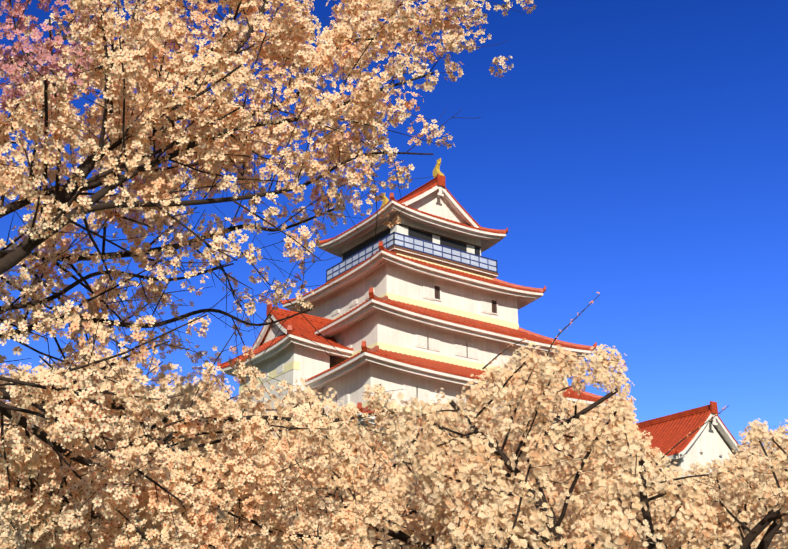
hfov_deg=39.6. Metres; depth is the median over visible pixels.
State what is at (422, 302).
castle tenshu
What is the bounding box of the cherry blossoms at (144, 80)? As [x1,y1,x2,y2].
[0,0,536,548]
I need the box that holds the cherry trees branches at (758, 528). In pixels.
[0,294,787,548]
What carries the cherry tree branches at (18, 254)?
on the ground
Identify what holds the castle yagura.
on the ground
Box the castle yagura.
[614,401,738,476]
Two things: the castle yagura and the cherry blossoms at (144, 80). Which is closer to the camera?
the cherry blossoms at (144, 80)
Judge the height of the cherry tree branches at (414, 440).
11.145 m
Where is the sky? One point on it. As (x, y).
(633, 153)
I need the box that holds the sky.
[0,0,787,449]
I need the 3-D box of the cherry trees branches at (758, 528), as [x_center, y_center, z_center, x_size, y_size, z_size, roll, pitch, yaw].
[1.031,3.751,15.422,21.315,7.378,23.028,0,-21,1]
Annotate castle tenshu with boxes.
[217,158,631,463]
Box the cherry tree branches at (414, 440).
[5,394,774,545]
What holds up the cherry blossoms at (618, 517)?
attached to the cherry trees branches at (758, 528)
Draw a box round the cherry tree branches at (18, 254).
[0,0,523,548]
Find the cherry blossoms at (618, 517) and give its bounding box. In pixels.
[0,292,787,548]

